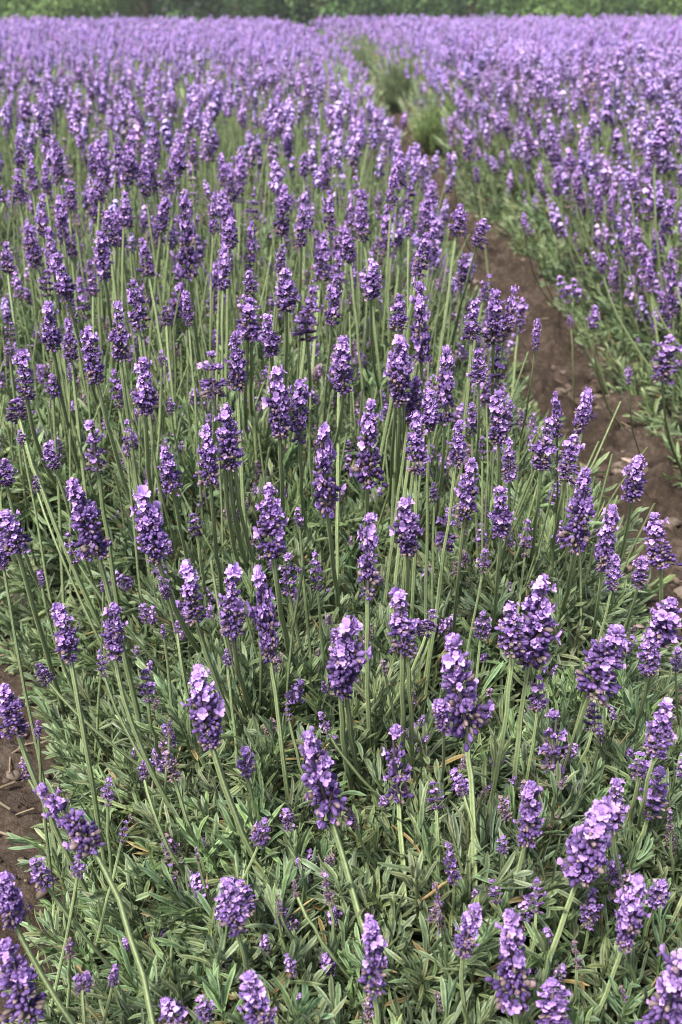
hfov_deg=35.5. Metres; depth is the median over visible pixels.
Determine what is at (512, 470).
lavender flower
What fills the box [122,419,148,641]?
lavender flower
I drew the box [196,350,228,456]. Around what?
lavender flower
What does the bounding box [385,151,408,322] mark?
lavender flower
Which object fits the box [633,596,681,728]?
lavender flower
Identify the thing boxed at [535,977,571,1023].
lavender flower
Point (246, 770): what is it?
lavender flower
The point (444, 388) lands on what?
lavender flower
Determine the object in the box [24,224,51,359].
lavender flower
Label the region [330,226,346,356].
lavender flower
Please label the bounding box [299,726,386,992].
lavender flower
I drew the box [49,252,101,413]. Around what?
lavender flower
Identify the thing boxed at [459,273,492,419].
lavender flower
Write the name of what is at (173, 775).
lavender flower
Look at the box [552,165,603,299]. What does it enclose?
lavender flower
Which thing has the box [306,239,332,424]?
lavender flower
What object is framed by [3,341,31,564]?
lavender flower
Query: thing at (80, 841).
lavender flower
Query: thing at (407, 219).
lavender flower
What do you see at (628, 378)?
lavender flower
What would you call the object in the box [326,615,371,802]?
lavender flower
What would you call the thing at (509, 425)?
lavender flower
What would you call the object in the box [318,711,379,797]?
lavender flower
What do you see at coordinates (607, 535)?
lavender flower
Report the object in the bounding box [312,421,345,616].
lavender flower
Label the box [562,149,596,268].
lavender flower
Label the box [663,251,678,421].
lavender flower
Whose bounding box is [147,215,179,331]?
lavender flower
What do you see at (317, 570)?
lavender flower
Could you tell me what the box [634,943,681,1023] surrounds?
lavender flower
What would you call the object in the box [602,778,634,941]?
lavender flower
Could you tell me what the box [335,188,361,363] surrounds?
lavender flower
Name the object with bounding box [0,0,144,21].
tree
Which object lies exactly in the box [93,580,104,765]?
lavender flower
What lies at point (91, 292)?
lavender flower
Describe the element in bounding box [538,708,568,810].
lavender flower
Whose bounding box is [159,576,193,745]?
lavender flower
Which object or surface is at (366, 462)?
lavender flower
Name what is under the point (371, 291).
lavender flower
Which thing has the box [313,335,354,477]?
lavender flower
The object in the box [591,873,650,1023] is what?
lavender flower
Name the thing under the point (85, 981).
lavender flower
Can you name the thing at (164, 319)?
lavender flower
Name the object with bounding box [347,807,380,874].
lavender flower
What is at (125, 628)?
lavender flower
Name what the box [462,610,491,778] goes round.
lavender flower
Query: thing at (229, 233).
lavender flower
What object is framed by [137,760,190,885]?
lavender flower
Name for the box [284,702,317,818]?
lavender flower
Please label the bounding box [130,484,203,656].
lavender flower
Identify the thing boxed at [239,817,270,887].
lavender flower
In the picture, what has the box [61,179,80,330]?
lavender flower
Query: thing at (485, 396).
lavender flower
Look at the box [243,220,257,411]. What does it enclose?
lavender flower
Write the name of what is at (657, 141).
lavender flower
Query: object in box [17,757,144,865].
lavender flower
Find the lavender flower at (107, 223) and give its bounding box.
[101,210,131,410]
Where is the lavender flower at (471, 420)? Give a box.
[464,402,478,563]
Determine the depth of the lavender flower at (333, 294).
1.32 m
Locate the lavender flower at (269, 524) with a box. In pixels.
[253,482,295,669]
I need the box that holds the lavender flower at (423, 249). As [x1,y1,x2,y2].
[369,233,432,506]
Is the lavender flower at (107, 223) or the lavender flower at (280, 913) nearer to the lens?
the lavender flower at (280, 913)
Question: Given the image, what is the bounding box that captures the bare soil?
[0,628,121,1023]
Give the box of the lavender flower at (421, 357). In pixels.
[408,276,432,453]
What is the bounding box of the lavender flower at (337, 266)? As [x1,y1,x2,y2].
[330,253,346,351]
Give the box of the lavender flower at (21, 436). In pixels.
[16,429,72,719]
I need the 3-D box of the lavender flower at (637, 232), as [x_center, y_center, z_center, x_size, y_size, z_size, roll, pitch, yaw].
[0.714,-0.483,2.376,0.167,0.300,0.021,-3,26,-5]
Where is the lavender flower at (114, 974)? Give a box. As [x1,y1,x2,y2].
[102,964,119,1023]
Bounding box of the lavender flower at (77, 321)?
[66,299,91,419]
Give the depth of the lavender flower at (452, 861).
0.85 m
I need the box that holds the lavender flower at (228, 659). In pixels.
[222,648,244,794]
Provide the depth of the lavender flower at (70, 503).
1.38 m
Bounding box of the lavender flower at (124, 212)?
[116,190,130,391]
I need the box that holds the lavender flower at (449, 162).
[446,153,470,252]
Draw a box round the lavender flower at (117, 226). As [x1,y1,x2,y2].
[109,212,122,381]
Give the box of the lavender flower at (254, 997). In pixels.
[236,970,276,1023]
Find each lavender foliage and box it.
[0,16,681,1023]
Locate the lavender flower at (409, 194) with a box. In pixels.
[394,178,417,302]
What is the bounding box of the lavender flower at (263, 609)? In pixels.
[245,564,291,811]
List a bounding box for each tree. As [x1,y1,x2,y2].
[0,0,51,19]
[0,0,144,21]
[67,0,230,25]
[138,0,315,24]
[213,0,415,34]
[280,0,466,29]
[382,0,556,21]
[468,0,622,20]
[539,0,679,21]
[602,0,681,18]
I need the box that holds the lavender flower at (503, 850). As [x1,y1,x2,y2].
[496,835,509,881]
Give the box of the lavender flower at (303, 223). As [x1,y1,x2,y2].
[293,193,310,345]
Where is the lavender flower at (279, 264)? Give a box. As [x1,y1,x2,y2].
[262,244,287,444]
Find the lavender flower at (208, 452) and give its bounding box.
[193,423,223,595]
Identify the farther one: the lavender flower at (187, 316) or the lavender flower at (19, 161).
the lavender flower at (19, 161)
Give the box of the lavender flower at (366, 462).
[349,398,387,566]
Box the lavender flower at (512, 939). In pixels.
[485,908,535,1023]
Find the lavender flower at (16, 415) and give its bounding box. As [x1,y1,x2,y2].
[5,398,100,627]
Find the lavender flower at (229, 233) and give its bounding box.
[220,217,238,403]
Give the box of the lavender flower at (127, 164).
[108,148,137,328]
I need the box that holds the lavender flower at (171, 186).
[157,151,178,310]
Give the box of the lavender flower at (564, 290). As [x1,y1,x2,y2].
[556,276,607,394]
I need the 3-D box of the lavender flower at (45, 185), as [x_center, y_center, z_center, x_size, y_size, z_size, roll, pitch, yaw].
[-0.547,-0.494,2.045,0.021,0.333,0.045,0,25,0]
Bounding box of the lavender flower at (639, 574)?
[617,555,649,648]
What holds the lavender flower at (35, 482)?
on the lavender foliage at (420, 970)
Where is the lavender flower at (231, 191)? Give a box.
[224,164,239,289]
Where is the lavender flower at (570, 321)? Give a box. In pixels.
[567,315,574,404]
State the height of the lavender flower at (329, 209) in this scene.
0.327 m
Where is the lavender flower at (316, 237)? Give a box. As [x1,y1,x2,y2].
[313,229,320,265]
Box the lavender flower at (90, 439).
[83,420,126,651]
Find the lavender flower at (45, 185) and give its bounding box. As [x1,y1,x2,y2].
[40,164,65,316]
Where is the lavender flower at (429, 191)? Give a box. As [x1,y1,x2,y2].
[421,180,438,281]
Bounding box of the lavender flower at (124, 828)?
[93,820,128,955]
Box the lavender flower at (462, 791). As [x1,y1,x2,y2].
[455,779,491,884]
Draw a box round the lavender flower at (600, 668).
[566,622,626,771]
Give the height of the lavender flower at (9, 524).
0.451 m
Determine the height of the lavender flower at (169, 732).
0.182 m
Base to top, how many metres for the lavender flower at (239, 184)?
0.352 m
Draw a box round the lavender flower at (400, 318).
[388,293,408,589]
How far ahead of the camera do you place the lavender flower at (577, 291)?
2.37 m
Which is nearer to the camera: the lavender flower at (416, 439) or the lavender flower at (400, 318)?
the lavender flower at (416, 439)
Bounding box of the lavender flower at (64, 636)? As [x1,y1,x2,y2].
[49,602,107,881]
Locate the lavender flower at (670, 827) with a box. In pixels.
[666,807,674,887]
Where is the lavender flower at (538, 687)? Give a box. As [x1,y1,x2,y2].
[518,674,548,826]
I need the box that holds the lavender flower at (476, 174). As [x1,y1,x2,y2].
[473,166,490,297]
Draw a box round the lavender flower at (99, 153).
[94,139,120,281]
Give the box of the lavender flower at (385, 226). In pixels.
[376,204,395,349]
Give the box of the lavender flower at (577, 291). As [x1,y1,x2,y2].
[571,278,609,394]
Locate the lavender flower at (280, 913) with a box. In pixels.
[275,894,320,951]
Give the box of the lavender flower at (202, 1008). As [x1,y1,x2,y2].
[194,994,214,1023]
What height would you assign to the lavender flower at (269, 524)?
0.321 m
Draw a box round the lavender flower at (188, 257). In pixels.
[170,189,202,373]
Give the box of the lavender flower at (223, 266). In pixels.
[215,244,230,434]
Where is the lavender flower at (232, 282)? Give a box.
[221,235,235,311]
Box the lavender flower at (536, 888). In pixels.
[522,877,546,1006]
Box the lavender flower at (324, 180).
[319,153,332,308]
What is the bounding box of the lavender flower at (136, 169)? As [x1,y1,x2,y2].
[125,150,176,286]
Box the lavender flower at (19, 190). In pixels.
[11,169,37,325]
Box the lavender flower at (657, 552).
[636,512,681,677]
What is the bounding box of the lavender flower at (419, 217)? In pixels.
[415,202,432,323]
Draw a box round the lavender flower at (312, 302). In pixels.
[291,284,319,449]
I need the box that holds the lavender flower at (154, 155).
[149,122,162,236]
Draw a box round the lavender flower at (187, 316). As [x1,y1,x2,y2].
[181,290,203,538]
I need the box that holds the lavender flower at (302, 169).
[297,153,310,303]
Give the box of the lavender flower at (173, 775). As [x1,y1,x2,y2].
[162,750,211,886]
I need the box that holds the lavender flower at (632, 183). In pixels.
[626,175,659,340]
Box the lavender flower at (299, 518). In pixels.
[293,507,314,695]
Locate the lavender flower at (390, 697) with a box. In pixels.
[380,660,409,786]
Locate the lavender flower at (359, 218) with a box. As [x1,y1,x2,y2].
[352,201,382,396]
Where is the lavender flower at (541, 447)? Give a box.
[528,416,558,561]
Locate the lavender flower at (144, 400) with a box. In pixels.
[130,357,158,504]
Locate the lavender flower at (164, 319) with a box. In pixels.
[159,306,181,466]
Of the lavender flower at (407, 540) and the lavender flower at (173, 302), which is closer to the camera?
the lavender flower at (407, 540)
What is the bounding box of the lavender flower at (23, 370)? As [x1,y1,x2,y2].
[11,348,64,490]
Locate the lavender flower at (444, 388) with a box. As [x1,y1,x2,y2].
[432,344,455,522]
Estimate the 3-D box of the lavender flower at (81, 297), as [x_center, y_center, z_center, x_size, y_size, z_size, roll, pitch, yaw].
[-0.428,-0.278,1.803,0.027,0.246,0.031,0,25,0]
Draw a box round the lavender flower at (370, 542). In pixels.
[357,512,379,748]
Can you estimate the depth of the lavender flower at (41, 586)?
1.11 m
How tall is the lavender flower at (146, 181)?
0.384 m
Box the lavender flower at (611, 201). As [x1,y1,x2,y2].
[607,186,649,316]
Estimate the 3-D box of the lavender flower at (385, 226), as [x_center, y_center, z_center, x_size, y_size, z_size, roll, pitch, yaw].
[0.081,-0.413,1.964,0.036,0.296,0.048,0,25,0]
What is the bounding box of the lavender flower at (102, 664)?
[96,648,179,816]
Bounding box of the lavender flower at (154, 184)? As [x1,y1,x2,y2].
[146,159,163,285]
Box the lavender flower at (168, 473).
[157,445,190,604]
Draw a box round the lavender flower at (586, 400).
[558,390,592,504]
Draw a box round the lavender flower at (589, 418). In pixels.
[571,386,597,491]
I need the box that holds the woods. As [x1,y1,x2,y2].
[16,0,636,28]
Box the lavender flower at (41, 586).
[38,576,111,764]
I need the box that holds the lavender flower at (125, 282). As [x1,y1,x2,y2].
[115,211,132,343]
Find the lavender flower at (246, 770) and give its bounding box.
[236,746,269,848]
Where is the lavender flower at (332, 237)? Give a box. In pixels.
[323,221,335,271]
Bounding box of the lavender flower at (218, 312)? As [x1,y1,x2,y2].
[209,249,225,389]
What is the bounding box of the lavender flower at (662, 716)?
[636,697,676,834]
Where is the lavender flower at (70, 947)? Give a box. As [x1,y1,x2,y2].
[63,937,75,1012]
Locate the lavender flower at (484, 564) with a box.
[457,548,490,692]
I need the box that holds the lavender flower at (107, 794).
[100,777,116,904]
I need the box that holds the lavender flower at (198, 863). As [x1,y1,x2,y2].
[194,847,215,924]
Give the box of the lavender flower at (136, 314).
[126,278,164,524]
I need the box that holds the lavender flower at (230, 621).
[218,562,254,712]
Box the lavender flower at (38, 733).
[33,720,55,920]
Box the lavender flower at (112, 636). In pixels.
[100,602,177,822]
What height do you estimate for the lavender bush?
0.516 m
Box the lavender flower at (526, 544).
[496,518,532,735]
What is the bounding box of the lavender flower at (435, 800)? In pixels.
[426,781,444,877]
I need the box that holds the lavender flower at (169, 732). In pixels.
[156,719,173,833]
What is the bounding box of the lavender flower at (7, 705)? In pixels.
[0,683,98,914]
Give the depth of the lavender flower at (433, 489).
1.14 m
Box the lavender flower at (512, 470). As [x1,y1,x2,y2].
[500,437,518,570]
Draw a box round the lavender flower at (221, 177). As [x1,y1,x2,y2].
[216,153,227,257]
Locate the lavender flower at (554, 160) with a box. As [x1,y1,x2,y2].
[543,143,576,262]
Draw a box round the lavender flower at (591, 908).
[572,887,603,978]
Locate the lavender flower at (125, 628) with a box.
[64,532,189,690]
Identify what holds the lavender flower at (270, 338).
on the lavender foliage at (420, 970)
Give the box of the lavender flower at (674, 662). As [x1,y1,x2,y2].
[670,647,681,725]
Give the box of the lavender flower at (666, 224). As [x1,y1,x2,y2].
[657,198,681,308]
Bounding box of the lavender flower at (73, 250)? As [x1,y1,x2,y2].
[65,227,99,358]
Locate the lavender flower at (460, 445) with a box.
[422,419,466,714]
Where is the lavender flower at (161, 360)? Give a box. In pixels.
[154,350,165,498]
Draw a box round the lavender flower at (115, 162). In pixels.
[110,135,122,260]
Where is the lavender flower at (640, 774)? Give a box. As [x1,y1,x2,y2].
[628,751,650,820]
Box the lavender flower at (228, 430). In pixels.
[214,402,257,567]
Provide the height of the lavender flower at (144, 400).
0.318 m
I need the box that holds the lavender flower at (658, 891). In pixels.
[638,879,669,962]
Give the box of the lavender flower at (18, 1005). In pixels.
[0,937,46,1023]
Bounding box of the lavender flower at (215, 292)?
[205,262,225,371]
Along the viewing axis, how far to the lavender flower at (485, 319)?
2.17 m
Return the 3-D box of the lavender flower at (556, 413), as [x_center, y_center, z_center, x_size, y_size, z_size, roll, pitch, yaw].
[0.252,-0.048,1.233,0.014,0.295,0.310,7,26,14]
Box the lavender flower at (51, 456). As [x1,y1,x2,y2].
[42,442,101,611]
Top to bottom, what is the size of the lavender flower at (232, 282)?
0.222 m
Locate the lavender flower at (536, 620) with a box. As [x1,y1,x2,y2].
[508,573,562,846]
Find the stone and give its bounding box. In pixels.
[621,458,631,462]
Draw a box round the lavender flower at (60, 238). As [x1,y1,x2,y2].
[56,220,79,372]
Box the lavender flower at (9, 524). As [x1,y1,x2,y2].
[0,509,66,717]
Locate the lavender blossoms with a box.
[0,11,681,1023]
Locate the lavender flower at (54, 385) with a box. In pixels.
[44,373,64,608]
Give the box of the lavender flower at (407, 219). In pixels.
[400,209,412,390]
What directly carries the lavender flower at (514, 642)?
on the lavender foliage at (420, 970)
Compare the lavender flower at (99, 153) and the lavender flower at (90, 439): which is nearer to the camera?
the lavender flower at (90, 439)
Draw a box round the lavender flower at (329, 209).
[322,190,335,283]
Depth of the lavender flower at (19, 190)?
1.85 m
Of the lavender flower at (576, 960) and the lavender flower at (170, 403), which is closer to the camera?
the lavender flower at (576, 960)
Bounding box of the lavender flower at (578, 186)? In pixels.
[573,167,607,276]
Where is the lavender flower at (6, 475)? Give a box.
[0,458,86,643]
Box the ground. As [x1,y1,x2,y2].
[8,14,677,1023]
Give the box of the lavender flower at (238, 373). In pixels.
[224,330,247,554]
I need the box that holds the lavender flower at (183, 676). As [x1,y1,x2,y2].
[174,620,211,783]
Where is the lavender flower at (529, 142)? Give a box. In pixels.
[521,130,583,236]
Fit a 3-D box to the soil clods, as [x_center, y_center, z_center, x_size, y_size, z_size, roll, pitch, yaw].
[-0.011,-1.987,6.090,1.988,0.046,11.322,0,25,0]
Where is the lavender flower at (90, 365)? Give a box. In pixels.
[80,326,134,507]
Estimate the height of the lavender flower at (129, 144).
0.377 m
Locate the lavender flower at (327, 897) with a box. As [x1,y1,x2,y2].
[320,870,337,974]
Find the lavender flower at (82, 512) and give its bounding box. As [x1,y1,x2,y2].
[65,477,150,757]
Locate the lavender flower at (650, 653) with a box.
[625,628,660,740]
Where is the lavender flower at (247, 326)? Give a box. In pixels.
[236,294,261,433]
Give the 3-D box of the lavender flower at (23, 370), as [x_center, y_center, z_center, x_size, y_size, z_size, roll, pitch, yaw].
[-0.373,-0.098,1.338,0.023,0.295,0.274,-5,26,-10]
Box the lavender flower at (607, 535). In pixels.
[590,504,619,648]
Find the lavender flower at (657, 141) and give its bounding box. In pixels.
[645,136,670,359]
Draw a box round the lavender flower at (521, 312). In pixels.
[511,297,527,396]
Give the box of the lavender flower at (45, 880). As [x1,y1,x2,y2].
[29,857,136,995]
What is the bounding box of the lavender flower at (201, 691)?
[180,664,265,887]
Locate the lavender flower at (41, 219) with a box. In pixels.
[34,193,60,373]
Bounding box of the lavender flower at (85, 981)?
[72,970,94,1023]
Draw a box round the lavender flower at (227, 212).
[220,189,244,318]
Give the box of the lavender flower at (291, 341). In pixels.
[275,258,293,352]
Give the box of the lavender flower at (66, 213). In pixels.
[58,202,76,308]
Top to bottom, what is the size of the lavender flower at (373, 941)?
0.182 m
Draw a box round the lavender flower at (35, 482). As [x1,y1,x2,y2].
[32,475,132,705]
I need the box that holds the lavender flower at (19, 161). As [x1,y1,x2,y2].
[13,137,26,287]
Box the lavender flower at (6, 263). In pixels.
[0,241,34,426]
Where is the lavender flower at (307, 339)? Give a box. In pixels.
[290,310,318,421]
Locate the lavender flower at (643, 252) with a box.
[634,243,667,405]
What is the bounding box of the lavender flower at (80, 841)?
[32,782,155,1023]
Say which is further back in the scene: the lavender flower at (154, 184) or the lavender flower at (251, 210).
the lavender flower at (154, 184)
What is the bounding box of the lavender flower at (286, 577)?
[279,552,306,665]
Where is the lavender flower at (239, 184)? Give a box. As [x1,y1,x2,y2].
[231,163,247,293]
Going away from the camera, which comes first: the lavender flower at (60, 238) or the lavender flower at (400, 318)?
the lavender flower at (400, 318)
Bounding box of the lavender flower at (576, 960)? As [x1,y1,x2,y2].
[570,940,582,1005]
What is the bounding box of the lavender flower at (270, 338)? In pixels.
[258,313,282,446]
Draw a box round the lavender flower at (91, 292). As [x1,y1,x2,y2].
[87,277,102,439]
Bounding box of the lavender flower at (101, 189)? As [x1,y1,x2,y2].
[93,170,108,373]
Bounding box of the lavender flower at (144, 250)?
[136,237,173,418]
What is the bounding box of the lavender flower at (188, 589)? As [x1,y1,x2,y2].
[178,559,241,743]
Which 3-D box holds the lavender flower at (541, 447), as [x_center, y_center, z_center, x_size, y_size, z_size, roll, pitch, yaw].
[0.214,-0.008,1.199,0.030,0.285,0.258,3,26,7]
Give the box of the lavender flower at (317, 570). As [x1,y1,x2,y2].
[309,550,327,694]
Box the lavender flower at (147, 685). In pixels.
[137,668,162,757]
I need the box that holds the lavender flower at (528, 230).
[525,223,553,299]
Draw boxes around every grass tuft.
[377,55,420,113]
[409,93,468,156]
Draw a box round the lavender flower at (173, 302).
[168,282,183,375]
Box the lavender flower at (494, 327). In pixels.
[480,288,511,423]
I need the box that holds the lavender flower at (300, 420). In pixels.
[290,377,310,532]
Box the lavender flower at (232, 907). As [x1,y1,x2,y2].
[217,876,261,988]
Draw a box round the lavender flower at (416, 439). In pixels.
[405,412,430,660]
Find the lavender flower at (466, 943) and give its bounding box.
[453,902,481,1023]
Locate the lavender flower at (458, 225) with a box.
[435,203,468,383]
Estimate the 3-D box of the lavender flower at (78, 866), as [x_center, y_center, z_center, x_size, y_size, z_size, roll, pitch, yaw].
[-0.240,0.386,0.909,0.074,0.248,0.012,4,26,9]
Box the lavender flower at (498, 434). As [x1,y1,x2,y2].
[488,389,509,560]
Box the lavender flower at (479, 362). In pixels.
[466,348,488,478]
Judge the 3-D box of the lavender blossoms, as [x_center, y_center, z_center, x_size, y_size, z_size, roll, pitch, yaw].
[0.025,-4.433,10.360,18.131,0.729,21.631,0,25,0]
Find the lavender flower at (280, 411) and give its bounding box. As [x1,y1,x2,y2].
[261,364,296,553]
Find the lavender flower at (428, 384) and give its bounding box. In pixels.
[408,381,430,595]
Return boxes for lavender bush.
[346,35,375,76]
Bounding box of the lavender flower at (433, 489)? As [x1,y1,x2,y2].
[429,482,438,672]
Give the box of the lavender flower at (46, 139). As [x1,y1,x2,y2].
[44,136,75,262]
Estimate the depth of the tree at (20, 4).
25.53 m
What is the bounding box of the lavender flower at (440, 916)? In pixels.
[432,881,455,977]
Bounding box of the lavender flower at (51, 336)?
[40,301,81,476]
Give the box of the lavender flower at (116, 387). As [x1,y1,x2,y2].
[109,368,157,587]
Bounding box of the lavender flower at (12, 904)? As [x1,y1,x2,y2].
[0,870,76,1023]
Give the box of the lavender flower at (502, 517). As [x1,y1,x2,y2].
[487,485,515,631]
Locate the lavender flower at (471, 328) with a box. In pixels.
[451,298,485,564]
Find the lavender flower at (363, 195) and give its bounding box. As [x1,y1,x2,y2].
[355,189,369,271]
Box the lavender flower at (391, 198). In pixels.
[380,165,400,358]
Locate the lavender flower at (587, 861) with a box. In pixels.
[530,795,619,1015]
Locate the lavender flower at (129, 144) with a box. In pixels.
[109,129,136,296]
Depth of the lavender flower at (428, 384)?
1.24 m
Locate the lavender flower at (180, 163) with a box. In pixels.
[160,134,187,326]
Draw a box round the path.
[366,78,681,741]
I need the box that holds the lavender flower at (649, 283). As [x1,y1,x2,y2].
[644,256,679,345]
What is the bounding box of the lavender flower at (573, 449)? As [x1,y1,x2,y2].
[551,434,585,549]
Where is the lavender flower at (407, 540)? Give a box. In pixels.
[389,495,423,617]
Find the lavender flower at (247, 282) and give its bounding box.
[242,270,258,490]
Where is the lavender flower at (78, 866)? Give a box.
[50,856,86,1014]
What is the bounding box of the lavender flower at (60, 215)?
[53,194,82,390]
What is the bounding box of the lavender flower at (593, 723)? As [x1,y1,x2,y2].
[549,702,601,801]
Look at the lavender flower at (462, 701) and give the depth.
0.88 m
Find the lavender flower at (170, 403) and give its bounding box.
[166,397,194,480]
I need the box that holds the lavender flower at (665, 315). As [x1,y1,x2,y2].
[653,290,679,406]
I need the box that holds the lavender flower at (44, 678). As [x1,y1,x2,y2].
[35,663,216,810]
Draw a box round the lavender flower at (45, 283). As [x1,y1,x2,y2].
[38,268,66,395]
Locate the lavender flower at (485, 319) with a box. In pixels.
[481,295,493,356]
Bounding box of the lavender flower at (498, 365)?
[487,345,507,458]
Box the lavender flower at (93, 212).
[86,179,104,340]
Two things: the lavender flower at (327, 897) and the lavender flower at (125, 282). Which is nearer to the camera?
the lavender flower at (327, 897)
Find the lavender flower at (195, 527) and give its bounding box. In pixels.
[187,513,206,593]
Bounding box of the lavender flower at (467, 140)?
[459,128,487,246]
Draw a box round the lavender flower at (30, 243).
[20,223,63,370]
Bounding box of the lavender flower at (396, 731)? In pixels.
[381,723,413,942]
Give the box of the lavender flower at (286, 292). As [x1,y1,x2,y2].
[274,267,300,388]
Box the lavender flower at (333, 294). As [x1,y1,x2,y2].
[322,274,341,423]
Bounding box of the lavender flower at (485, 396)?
[476,373,490,453]
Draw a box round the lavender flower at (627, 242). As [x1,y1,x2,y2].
[622,224,658,356]
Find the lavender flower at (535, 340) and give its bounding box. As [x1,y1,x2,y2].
[512,319,541,446]
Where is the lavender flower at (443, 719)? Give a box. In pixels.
[432,698,450,782]
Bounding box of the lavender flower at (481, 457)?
[478,436,486,616]
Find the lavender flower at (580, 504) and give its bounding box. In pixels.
[556,466,595,609]
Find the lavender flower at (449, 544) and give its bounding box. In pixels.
[420,507,458,705]
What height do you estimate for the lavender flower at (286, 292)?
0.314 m
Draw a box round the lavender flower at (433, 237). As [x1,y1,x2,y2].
[416,218,441,374]
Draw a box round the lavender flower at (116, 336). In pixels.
[106,300,151,574]
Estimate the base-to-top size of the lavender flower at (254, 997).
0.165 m
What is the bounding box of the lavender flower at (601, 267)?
[596,252,675,401]
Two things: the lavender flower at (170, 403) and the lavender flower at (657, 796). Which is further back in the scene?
the lavender flower at (170, 403)
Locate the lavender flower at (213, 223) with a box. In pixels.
[208,192,220,398]
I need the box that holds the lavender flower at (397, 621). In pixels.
[387,586,416,782]
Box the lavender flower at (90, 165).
[86,144,98,269]
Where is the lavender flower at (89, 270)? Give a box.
[76,260,96,301]
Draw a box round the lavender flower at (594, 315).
[586,305,621,425]
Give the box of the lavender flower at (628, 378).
[624,367,645,460]
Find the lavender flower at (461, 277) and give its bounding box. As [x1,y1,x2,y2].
[452,252,473,354]
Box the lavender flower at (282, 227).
[273,184,293,361]
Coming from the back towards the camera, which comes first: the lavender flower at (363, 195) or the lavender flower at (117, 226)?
the lavender flower at (363, 195)
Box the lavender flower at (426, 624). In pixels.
[372,609,437,733]
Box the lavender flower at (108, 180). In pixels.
[91,153,111,271]
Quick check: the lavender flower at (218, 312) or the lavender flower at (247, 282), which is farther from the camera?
the lavender flower at (218, 312)
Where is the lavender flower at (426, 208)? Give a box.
[421,199,432,321]
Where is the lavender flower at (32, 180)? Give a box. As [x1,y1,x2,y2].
[26,153,44,286]
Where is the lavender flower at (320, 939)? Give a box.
[291,879,360,990]
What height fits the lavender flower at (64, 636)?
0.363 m
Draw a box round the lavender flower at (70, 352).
[61,318,91,542]
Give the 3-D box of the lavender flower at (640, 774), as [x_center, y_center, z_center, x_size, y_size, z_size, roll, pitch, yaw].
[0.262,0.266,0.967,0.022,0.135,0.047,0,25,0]
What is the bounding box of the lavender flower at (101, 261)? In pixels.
[90,230,118,373]
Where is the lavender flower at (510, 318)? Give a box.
[493,284,519,417]
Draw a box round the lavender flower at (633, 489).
[607,453,647,597]
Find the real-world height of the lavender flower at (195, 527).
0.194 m
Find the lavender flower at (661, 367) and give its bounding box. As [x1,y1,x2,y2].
[651,334,681,472]
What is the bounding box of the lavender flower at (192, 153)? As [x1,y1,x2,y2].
[188,139,198,272]
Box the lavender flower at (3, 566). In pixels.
[0,542,63,890]
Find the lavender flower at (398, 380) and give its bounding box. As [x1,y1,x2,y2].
[383,334,412,511]
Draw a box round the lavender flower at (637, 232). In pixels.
[632,227,671,331]
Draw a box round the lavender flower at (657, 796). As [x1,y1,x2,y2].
[624,765,669,863]
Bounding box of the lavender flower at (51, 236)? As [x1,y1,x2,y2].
[43,227,68,389]
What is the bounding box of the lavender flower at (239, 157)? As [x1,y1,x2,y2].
[233,146,250,294]
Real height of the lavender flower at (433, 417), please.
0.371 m
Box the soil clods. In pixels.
[0,124,681,989]
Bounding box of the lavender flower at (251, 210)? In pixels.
[245,194,260,321]
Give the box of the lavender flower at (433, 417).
[421,389,439,658]
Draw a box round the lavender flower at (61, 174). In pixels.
[49,146,80,313]
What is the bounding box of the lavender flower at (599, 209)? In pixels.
[593,184,623,291]
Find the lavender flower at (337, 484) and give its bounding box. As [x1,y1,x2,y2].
[328,346,347,623]
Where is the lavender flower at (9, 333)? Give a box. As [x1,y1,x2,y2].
[3,322,22,458]
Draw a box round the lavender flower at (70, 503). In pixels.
[66,363,72,600]
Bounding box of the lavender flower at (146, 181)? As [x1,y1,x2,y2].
[137,161,169,351]
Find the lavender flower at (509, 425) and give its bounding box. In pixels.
[502,399,514,494]
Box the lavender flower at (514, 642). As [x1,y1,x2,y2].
[488,600,535,801]
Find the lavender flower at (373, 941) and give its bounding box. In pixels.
[358,913,387,1023]
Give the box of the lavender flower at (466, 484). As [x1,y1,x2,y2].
[452,457,478,633]
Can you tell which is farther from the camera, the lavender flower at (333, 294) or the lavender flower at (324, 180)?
the lavender flower at (324, 180)
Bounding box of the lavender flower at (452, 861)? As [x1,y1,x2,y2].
[443,842,460,915]
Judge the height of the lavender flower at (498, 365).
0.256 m
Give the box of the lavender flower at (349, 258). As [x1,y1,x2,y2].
[341,228,365,411]
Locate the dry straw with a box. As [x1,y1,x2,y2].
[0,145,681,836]
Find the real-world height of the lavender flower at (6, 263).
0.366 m
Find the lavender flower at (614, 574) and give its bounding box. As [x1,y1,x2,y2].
[548,554,622,811]
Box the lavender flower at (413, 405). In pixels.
[383,375,424,635]
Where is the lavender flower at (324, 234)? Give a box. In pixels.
[310,230,328,359]
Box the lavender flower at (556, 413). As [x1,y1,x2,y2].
[551,391,563,517]
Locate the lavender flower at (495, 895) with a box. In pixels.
[487,878,529,961]
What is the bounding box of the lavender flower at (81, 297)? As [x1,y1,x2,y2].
[75,276,91,325]
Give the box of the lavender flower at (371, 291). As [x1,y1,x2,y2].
[361,262,386,418]
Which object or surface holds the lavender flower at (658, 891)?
on the lavender foliage at (420, 970)
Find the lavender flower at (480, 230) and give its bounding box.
[451,218,490,350]
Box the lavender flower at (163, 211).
[147,196,172,364]
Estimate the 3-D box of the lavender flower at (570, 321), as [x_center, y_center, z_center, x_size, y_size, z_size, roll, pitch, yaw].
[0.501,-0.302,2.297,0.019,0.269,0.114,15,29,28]
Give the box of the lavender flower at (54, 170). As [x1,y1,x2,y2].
[50,134,60,257]
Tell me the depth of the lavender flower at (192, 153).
2.25 m
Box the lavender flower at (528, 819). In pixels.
[497,780,544,934]
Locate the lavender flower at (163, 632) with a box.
[160,624,174,782]
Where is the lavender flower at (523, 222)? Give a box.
[520,213,557,309]
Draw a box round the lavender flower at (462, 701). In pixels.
[440,632,494,893]

